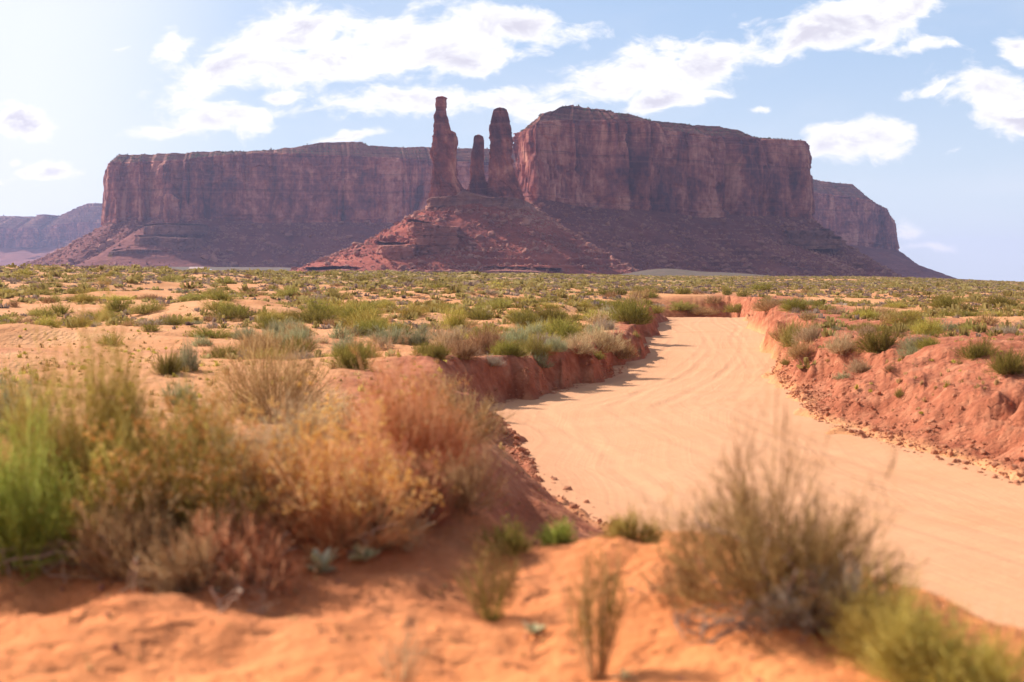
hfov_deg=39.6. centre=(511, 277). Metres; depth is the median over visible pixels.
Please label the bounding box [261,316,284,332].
shrub
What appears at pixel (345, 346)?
shrub
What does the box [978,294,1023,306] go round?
shrub
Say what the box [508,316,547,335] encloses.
shrub
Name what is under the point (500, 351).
shrub
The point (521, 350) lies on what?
shrub
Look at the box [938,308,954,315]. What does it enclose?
shrub
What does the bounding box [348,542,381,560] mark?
leafy plant
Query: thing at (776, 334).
dry shrub
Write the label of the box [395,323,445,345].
shrub
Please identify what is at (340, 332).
shrub
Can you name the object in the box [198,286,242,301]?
shrub
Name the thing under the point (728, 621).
dead branch tangle
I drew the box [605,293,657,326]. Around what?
shrub
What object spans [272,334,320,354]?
shrub
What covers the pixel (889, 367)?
dry shrub
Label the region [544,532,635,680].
shrub
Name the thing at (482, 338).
dry shrub
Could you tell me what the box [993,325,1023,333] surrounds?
dry shrub
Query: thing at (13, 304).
dry shrub
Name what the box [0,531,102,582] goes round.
dead branch tangle
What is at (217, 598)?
dead branch tangle
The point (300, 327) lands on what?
dry shrub
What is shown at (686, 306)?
shrub
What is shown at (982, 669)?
shrub
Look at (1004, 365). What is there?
shrub
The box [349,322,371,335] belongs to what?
shrub
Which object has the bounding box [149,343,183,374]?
shrub
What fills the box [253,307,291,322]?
shrub
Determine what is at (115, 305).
shrub
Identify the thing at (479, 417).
shrub
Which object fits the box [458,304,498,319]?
shrub
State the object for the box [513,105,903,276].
mesa
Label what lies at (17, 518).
shrub
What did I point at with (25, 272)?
shrub
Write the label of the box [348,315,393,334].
shrub
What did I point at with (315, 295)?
dry shrub
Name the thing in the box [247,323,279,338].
shrub
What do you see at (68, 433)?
shrub
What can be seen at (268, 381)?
shrub
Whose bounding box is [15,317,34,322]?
dry shrub
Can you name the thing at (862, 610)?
shrub
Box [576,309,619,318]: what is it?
shrub
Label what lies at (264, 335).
dry shrub
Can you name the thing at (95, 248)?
rock rubble
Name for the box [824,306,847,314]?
dry shrub
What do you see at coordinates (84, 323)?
shrub
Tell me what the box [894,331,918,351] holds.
shrub
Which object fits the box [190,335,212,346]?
shrub
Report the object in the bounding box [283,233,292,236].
boulder
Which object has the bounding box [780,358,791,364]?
shrub
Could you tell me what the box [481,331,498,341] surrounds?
dry shrub
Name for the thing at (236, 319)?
dry shrub
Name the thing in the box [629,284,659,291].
shrub
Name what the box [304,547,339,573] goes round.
leafy plant
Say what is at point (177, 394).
shrub
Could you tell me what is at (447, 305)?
shrub
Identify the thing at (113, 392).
shrub
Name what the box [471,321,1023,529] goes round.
dirt clods
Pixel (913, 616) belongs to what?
shrub
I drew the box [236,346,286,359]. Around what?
shrub
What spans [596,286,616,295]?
shrub
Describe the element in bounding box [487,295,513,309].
shrub
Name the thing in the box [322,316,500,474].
shrub
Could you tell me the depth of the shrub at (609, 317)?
61.90 m
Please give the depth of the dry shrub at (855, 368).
36.01 m
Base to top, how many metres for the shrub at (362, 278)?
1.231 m
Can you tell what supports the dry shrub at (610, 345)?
on the ground
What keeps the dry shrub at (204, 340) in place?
on the ground
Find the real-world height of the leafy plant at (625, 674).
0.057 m
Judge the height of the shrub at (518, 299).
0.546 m
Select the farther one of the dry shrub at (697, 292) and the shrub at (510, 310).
the dry shrub at (697, 292)
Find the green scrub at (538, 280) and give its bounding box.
[0,262,1023,368]
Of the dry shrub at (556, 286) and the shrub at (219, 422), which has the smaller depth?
the shrub at (219, 422)
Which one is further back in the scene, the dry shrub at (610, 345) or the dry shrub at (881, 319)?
the dry shrub at (881, 319)
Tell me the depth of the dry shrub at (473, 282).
168.63 m
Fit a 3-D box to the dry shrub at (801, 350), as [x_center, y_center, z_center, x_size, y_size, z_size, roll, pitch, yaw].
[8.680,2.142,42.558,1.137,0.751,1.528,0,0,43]
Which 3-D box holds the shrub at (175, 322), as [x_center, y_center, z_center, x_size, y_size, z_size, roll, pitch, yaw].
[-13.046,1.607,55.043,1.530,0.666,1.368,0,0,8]
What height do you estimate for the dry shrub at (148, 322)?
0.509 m
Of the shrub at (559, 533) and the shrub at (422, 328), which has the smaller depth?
the shrub at (559, 533)
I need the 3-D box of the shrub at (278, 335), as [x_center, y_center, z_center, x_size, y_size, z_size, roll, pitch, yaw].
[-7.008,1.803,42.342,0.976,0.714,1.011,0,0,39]
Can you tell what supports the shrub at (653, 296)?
on the ground
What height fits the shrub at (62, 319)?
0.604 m
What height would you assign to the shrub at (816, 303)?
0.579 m
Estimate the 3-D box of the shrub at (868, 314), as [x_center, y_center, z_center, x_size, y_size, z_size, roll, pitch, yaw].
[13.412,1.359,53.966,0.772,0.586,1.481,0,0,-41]
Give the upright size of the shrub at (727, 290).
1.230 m
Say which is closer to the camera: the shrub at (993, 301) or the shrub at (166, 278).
the shrub at (993, 301)
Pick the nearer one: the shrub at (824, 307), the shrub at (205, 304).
the shrub at (205, 304)
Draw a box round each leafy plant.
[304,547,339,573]
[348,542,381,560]
[521,620,546,633]
[610,668,636,679]
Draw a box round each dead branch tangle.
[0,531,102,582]
[117,525,272,593]
[195,569,275,614]
[663,589,847,645]
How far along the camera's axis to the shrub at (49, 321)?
55.85 m
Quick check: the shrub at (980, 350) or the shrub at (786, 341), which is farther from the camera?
the shrub at (786, 341)
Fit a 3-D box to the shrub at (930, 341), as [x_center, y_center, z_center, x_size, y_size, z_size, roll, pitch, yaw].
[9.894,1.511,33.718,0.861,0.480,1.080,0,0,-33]
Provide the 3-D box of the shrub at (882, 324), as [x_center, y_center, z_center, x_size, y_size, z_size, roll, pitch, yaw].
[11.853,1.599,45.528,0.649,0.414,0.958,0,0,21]
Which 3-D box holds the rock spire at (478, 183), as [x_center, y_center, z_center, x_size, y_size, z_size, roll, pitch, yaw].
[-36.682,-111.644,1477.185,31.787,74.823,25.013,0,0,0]
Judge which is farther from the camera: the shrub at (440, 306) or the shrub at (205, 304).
the shrub at (440, 306)
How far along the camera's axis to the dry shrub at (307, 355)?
33.96 m
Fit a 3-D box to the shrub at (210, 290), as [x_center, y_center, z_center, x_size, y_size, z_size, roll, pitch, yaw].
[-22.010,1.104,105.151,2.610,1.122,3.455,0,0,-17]
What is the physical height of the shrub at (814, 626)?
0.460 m
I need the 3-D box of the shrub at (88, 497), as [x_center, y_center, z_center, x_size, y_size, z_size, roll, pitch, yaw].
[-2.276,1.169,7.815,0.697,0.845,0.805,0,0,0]
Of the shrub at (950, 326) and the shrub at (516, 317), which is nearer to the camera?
the shrub at (950, 326)
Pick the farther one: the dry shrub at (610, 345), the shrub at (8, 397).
the dry shrub at (610, 345)
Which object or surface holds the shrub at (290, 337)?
on the ground
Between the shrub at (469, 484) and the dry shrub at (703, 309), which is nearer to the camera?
the shrub at (469, 484)
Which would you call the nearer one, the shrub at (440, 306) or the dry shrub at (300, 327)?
the dry shrub at (300, 327)
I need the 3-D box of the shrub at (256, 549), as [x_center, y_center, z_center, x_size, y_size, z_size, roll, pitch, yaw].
[-1.338,1.373,7.194,0.916,0.556,0.822,0,0,28]
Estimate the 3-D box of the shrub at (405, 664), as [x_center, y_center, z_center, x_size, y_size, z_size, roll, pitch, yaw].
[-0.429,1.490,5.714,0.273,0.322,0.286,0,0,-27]
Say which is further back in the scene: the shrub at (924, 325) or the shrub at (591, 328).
the shrub at (591, 328)
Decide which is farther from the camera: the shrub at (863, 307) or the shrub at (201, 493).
the shrub at (863, 307)
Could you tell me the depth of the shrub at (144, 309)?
64.35 m
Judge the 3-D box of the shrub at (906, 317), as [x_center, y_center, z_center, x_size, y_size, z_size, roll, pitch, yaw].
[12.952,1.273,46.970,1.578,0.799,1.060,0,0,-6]
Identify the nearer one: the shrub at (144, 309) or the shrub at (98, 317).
the shrub at (98, 317)
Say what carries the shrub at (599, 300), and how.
on the ground
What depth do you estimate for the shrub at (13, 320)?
60.11 m
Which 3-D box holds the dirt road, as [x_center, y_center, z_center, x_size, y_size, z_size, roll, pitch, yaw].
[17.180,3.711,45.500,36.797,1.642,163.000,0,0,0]
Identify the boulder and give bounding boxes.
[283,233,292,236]
[513,213,520,217]
[522,218,529,225]
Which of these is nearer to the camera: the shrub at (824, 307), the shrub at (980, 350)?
the shrub at (980, 350)
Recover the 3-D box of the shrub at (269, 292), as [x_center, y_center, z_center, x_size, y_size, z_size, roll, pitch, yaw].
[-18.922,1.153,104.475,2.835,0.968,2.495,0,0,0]
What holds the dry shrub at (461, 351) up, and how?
on the ground
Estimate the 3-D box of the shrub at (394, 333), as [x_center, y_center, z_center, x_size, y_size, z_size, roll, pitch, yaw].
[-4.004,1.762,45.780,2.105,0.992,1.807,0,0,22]
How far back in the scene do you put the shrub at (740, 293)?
128.86 m
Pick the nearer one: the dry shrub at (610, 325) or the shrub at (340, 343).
the shrub at (340, 343)
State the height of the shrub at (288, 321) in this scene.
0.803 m
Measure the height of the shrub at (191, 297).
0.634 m
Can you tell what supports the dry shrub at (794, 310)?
on the ground
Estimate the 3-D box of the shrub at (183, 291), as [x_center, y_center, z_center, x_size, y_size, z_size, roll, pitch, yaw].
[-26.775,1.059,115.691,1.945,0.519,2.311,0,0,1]
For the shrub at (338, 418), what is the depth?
12.65 m
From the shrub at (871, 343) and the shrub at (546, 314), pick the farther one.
the shrub at (546, 314)
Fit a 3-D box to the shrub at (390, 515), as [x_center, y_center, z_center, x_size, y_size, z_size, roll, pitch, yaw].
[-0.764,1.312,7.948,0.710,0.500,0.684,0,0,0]
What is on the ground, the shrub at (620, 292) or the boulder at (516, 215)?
the shrub at (620, 292)
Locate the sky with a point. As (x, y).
(917, 106)
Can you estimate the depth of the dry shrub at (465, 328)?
50.76 m
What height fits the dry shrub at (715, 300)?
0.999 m
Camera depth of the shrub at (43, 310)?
64.51 m
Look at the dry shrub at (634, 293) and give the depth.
130.16 m
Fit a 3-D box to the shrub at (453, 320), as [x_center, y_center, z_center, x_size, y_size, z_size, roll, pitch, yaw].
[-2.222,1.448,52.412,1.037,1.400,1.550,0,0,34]
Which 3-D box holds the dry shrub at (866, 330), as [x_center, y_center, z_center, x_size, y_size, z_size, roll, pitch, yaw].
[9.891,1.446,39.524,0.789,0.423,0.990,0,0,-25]
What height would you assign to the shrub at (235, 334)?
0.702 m
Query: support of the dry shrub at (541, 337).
on the ground
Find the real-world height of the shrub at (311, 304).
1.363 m
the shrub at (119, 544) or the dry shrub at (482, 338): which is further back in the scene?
the dry shrub at (482, 338)
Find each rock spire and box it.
[428,96,463,198]
[467,134,486,194]
[486,107,524,205]
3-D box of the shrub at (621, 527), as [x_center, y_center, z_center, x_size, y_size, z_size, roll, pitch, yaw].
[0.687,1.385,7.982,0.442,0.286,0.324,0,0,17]
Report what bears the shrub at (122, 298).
on the ground
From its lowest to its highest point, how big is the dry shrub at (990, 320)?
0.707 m
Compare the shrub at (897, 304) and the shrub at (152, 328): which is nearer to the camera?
the shrub at (152, 328)
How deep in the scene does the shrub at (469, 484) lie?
8.57 m
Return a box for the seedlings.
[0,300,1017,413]
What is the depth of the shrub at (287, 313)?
63.19 m
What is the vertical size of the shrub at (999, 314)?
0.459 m
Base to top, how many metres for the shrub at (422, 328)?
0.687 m
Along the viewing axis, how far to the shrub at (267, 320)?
53.81 m
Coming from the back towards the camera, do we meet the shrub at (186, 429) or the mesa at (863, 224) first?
the mesa at (863, 224)
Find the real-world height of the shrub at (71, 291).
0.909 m
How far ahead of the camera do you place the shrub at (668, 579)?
6.64 m
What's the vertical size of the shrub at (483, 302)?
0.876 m
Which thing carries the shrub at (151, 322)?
on the ground
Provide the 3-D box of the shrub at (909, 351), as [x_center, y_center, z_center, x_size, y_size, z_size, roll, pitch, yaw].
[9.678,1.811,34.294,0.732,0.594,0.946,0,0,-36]
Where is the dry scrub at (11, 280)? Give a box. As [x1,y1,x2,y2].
[0,264,1023,340]
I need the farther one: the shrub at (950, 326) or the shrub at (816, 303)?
the shrub at (816, 303)
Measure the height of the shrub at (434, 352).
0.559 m
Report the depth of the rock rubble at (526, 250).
1404.01 m
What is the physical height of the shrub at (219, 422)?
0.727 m
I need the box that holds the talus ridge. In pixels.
[291,189,631,274]
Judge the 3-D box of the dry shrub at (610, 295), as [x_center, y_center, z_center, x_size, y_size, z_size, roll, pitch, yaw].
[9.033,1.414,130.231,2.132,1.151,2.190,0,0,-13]
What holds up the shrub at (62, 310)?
on the ground
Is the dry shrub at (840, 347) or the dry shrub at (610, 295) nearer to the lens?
the dry shrub at (840, 347)
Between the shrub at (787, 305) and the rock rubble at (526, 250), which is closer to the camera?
the shrub at (787, 305)
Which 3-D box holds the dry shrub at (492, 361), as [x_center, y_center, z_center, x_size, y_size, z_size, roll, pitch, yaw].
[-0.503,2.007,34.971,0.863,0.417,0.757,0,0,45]
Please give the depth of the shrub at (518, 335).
40.49 m
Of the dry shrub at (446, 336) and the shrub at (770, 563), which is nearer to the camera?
the shrub at (770, 563)
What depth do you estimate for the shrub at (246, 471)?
7.90 m
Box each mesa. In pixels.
[0,203,101,265]
[36,142,515,267]
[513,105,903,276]
[813,179,956,278]
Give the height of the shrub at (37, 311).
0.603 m
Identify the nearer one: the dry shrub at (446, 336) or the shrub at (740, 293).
the dry shrub at (446, 336)
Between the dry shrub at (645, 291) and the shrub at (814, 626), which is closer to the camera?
the shrub at (814, 626)
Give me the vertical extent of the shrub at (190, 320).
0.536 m
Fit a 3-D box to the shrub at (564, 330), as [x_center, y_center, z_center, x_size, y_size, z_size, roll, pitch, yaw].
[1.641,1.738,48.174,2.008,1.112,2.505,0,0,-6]
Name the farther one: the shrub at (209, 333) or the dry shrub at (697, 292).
the dry shrub at (697, 292)
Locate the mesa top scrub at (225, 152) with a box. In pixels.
[0,104,884,224]
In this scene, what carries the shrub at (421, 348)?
on the ground
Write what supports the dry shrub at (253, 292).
on the ground
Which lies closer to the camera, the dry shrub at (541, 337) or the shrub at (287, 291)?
the dry shrub at (541, 337)
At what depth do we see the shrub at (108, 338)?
43.34 m
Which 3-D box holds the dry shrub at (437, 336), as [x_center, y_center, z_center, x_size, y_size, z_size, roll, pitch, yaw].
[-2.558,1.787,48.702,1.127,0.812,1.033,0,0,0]
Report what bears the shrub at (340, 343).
on the ground
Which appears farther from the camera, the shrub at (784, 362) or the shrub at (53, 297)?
the shrub at (53, 297)
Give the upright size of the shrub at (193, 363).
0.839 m
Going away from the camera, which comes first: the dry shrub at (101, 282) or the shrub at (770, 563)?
the shrub at (770, 563)
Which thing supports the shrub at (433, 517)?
on the ground
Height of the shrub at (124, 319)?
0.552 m
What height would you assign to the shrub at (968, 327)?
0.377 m
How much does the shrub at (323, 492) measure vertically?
1.010 m
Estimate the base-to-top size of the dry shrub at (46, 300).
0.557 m
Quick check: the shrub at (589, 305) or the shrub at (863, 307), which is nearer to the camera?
the shrub at (863, 307)
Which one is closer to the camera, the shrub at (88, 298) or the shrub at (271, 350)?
the shrub at (271, 350)
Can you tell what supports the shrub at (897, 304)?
on the ground
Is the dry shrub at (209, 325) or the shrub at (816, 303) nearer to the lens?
the dry shrub at (209, 325)
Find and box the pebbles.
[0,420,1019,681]
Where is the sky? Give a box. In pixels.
[0,0,1023,281]
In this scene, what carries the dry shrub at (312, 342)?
on the ground
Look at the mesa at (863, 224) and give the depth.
3130.75 m
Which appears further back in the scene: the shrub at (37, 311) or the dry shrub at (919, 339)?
the shrub at (37, 311)
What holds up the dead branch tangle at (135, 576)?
on the ground
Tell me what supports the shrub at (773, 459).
on the ground
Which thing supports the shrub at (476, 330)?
on the ground
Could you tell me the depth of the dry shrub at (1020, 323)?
41.06 m
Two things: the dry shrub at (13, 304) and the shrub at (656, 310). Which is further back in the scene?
the shrub at (656, 310)
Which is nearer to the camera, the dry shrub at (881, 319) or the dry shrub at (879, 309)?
the dry shrub at (881, 319)
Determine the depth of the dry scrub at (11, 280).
147.88 m
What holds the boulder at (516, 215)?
on the talus ridge
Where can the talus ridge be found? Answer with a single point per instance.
(437, 239)
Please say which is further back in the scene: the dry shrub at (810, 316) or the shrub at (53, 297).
the shrub at (53, 297)
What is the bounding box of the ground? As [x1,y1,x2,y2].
[0,266,1023,681]
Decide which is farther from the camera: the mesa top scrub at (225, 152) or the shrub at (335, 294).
the mesa top scrub at (225, 152)
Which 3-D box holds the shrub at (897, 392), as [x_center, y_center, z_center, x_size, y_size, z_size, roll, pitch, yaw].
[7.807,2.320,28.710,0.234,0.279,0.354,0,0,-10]
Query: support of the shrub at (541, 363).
on the ground
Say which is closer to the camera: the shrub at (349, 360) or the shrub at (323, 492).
the shrub at (323, 492)
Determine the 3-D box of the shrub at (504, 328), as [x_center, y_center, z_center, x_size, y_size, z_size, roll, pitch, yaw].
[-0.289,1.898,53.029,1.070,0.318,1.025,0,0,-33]
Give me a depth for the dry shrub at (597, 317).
60.92 m
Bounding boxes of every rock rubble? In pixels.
[18,218,395,266]
[290,202,638,272]
[525,197,901,276]
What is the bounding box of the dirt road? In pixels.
[486,317,1023,628]
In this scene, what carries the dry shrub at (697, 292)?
on the ground
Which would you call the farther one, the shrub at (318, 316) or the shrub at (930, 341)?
the shrub at (318, 316)
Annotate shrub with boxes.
[0,252,179,536]
[0,287,20,292]
[0,316,23,323]
[0,345,67,437]
[0,383,93,585]
[4,299,20,307]
[13,267,38,274]
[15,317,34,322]
[19,280,39,283]
[23,288,53,294]
[26,305,55,316]
[26,307,54,314]
[33,412,150,557]
[34,313,65,327]
[40,297,55,302]
[40,305,173,504]
[41,281,67,284]
[45,301,75,313]
[45,463,201,589]
[49,292,61,301]
[56,315,83,323]
[61,294,80,300]
[64,284,92,293]
[65,315,91,327]
[69,289,98,302]
[70,346,277,551]
[71,306,125,319]
[90,279,111,284]
[94,311,118,321]
[95,297,134,311]
[95,332,125,344]
[102,293,137,300]
[113,316,135,324]
[125,299,168,313]
[125,516,250,600]
[132,293,166,299]
[134,316,171,326]
[135,316,165,325]
[140,320,160,331]
[140,362,242,486]
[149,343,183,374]
[149,490,315,609]
[155,273,185,281]
[160,313,191,324]
[160,373,201,405]
[170,391,278,484]
[173,288,191,292]
[174,291,208,300]
[175,332,201,371]
[180,315,203,321]
[182,324,233,338]
[190,319,205,323]
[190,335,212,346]
[194,331,213,344]
[196,296,236,309]
[196,402,320,552]
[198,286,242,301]
[198,322,356,422]
[198,342,244,358]
[200,286,230,294]
[200,304,259,320]
[200,386,447,567]
[203,315,217,321]
[205,321,218,328]
[215,277,236,283]
[230,315,240,321]
[230,324,256,339]
[232,328,282,353]
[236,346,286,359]
[240,288,270,294]
[243,286,265,295]
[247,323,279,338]
[247,373,351,488]
[250,313,281,329]
[250,325,276,343]
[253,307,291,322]
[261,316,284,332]
[266,329,287,345]
[268,284,301,296]
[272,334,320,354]
[272,348,318,359]
[277,321,304,347]
[278,316,306,330]
[279,308,299,316]
[283,320,315,334]
[287,306,343,323]
[287,319,324,346]
[288,335,317,351]
[292,377,371,451]
[295,296,344,317]
[308,293,328,298]
[311,467,435,554]
[316,335,330,342]
[318,296,390,315]
[321,288,351,299]
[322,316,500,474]
[322,319,334,325]
[325,335,362,351]
[326,335,382,369]
[327,321,354,338]
[332,343,350,356]
[333,303,388,320]
[338,303,382,328]
[345,274,372,281]
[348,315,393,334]
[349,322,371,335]
[350,340,381,357]
[351,425,468,532]
[355,319,411,344]
[366,438,469,521]
[368,333,396,349]
[369,609,443,681]
[375,297,397,309]
[386,317,415,333]
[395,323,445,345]
[398,302,430,315]
[408,339,446,354]
[409,300,454,312]
[412,320,433,333]
[413,364,515,448]
[417,340,453,361]
[424,321,450,339]
[425,284,447,287]
[426,322,470,346]
[430,429,516,516]
[435,528,543,621]
[436,302,456,307]
[438,300,467,329]
[441,319,482,326]
[443,317,482,329]
[444,333,484,359]
[455,325,477,339]
[456,326,474,334]
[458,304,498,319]
[461,280,482,284]
[461,321,516,353]
[468,324,498,334]
[472,299,499,307]
[474,514,537,557]
[480,351,505,366]
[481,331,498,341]
[482,286,499,295]
[486,339,525,356]
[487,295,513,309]
[491,323,534,343]
[496,325,511,330]
[501,337,531,356]
[502,307,543,325]
[504,306,523,314]
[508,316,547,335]
[513,318,550,330]
[514,331,554,356]
[515,296,535,300]
[528,298,552,302]
[528,511,577,546]
[529,302,575,323]
[529,331,561,344]
[530,350,556,368]
[533,315,582,339]
[535,301,560,308]
[542,334,568,351]
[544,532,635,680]
[549,282,560,287]
[554,331,600,355]
[561,298,594,307]
[564,311,580,320]
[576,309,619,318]
[577,320,630,355]
[580,296,635,305]
[580,323,603,335]
[584,308,614,323]
[590,315,619,329]
[592,501,670,543]
[593,349,605,359]
[594,311,617,322]
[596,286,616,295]
[601,290,622,296]
[602,296,627,309]
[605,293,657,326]
[610,430,930,644]
[612,285,627,294]
[613,335,639,359]
[622,292,645,304]
[622,536,727,605]
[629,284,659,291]
[629,289,651,299]
[639,288,660,295]
[641,290,657,297]
[651,302,666,313]
[664,300,702,310]
[673,285,691,293]
[687,305,720,315]
[692,288,704,293]
[695,341,859,571]
[704,295,724,303]
[721,285,733,293]
[721,302,741,312]
[736,286,749,296]
[743,553,914,641]
[745,282,774,290]
[748,296,782,311]
[768,312,790,340]
[773,314,821,346]
[778,296,813,311]
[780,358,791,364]
[781,338,814,360]
[788,321,821,342]
[789,307,801,312]
[798,311,816,320]
[810,299,827,305]
[812,542,958,668]
[813,304,835,309]
[822,327,862,355]
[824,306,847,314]
[831,371,851,379]
[837,558,992,681]
[841,353,870,372]
[846,321,880,330]
[851,320,911,357]
[851,323,876,335]
[852,303,874,314]
[852,307,880,318]
[853,322,878,332]
[854,582,1023,681]
[871,305,900,314]
[877,322,889,330]
[878,312,896,323]
[882,301,906,307]
[882,363,895,371]
[883,305,923,324]
[885,331,908,336]
[893,341,920,360]
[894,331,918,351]
[894,386,903,397]
[900,318,921,326]
[908,314,946,334]
[912,334,929,345]
[913,333,942,348]
[919,329,941,335]
[928,293,972,308]
[934,318,958,331]
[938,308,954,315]
[950,310,983,316]
[950,333,1002,360]
[953,323,975,329]
[972,310,1002,324]
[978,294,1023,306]
[982,310,1004,316]
[982,342,1023,375]
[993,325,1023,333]
[1011,320,1023,328]
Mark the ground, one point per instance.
(140, 620)
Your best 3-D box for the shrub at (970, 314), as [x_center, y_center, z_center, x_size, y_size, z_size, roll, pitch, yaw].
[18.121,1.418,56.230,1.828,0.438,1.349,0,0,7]
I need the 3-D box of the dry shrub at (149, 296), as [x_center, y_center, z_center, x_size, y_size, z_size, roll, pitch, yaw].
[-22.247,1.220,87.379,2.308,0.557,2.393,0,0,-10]
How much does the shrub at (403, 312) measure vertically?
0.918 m
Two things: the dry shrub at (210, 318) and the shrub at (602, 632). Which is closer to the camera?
the shrub at (602, 632)
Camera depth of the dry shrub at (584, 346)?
42.77 m
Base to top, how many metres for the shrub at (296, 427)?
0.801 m
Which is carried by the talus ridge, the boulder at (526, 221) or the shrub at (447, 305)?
the boulder at (526, 221)
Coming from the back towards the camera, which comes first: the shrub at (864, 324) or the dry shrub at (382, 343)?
the shrub at (864, 324)
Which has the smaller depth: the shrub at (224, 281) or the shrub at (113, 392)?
the shrub at (113, 392)
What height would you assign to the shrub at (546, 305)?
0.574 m
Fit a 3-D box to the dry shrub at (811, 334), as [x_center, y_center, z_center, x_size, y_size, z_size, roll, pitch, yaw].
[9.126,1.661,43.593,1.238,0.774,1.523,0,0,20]
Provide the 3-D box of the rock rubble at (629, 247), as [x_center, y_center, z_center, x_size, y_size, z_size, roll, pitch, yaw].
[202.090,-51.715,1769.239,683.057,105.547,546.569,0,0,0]
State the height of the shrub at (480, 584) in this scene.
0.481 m
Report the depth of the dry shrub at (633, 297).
92.69 m
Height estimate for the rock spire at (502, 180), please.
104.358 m
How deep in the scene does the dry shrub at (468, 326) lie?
53.78 m
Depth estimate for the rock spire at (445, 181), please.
1463.68 m
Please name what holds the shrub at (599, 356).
on the ground
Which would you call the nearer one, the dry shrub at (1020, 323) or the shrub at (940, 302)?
the dry shrub at (1020, 323)
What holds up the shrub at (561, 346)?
on the ground
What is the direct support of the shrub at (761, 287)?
on the ground
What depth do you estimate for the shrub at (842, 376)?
35.16 m
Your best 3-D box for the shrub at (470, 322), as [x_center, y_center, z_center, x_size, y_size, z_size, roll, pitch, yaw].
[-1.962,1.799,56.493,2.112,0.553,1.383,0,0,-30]
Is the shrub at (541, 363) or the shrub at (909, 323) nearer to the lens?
the shrub at (541, 363)
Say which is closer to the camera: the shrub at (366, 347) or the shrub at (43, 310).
the shrub at (366, 347)
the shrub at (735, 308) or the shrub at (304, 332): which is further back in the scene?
the shrub at (735, 308)
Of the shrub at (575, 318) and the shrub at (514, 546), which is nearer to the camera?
the shrub at (514, 546)
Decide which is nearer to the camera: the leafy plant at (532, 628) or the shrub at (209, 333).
the leafy plant at (532, 628)
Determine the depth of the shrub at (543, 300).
82.21 m
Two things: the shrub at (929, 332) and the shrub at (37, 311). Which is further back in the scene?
the shrub at (37, 311)
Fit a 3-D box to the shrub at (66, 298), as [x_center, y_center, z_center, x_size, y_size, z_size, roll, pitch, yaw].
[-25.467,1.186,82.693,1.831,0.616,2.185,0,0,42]
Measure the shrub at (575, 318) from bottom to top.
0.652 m
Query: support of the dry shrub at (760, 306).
on the ground
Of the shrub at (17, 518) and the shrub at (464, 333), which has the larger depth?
the shrub at (464, 333)
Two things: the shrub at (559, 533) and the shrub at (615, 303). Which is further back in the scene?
the shrub at (615, 303)
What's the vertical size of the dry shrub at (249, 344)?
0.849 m
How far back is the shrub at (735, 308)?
123.44 m
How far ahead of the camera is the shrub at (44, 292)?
89.48 m
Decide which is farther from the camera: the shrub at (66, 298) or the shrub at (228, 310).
the shrub at (66, 298)
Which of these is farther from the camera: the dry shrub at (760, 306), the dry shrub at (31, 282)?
the dry shrub at (31, 282)
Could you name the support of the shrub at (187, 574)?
on the ground
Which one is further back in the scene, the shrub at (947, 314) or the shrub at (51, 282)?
the shrub at (51, 282)
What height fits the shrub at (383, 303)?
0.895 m
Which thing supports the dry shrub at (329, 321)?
on the ground
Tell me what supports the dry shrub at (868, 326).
on the ground
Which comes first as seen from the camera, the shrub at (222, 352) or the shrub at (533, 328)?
the shrub at (222, 352)
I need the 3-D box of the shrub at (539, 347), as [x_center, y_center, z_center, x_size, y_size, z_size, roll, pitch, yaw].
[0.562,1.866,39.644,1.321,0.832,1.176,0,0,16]
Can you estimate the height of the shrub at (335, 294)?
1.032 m
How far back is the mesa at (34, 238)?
5452.54 m
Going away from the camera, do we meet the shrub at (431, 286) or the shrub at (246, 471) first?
the shrub at (246, 471)
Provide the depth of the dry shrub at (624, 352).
50.77 m
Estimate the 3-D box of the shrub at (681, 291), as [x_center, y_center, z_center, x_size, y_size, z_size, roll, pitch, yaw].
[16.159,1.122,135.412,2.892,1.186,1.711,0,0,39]
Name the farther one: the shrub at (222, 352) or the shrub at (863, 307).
the shrub at (863, 307)
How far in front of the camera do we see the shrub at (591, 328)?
49.59 m
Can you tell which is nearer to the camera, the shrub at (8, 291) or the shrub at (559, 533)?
the shrub at (559, 533)
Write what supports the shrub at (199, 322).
on the ground
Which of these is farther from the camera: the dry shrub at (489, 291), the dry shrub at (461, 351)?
the dry shrub at (489, 291)
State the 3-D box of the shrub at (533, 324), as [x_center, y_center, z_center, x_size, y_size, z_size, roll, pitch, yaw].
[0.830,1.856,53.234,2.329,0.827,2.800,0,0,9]
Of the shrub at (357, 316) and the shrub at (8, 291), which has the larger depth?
the shrub at (8, 291)
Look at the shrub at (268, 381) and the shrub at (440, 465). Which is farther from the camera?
the shrub at (268, 381)
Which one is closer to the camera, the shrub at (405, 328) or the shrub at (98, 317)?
the shrub at (405, 328)
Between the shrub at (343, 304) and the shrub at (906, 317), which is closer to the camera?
the shrub at (906, 317)
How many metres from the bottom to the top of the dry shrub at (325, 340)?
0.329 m

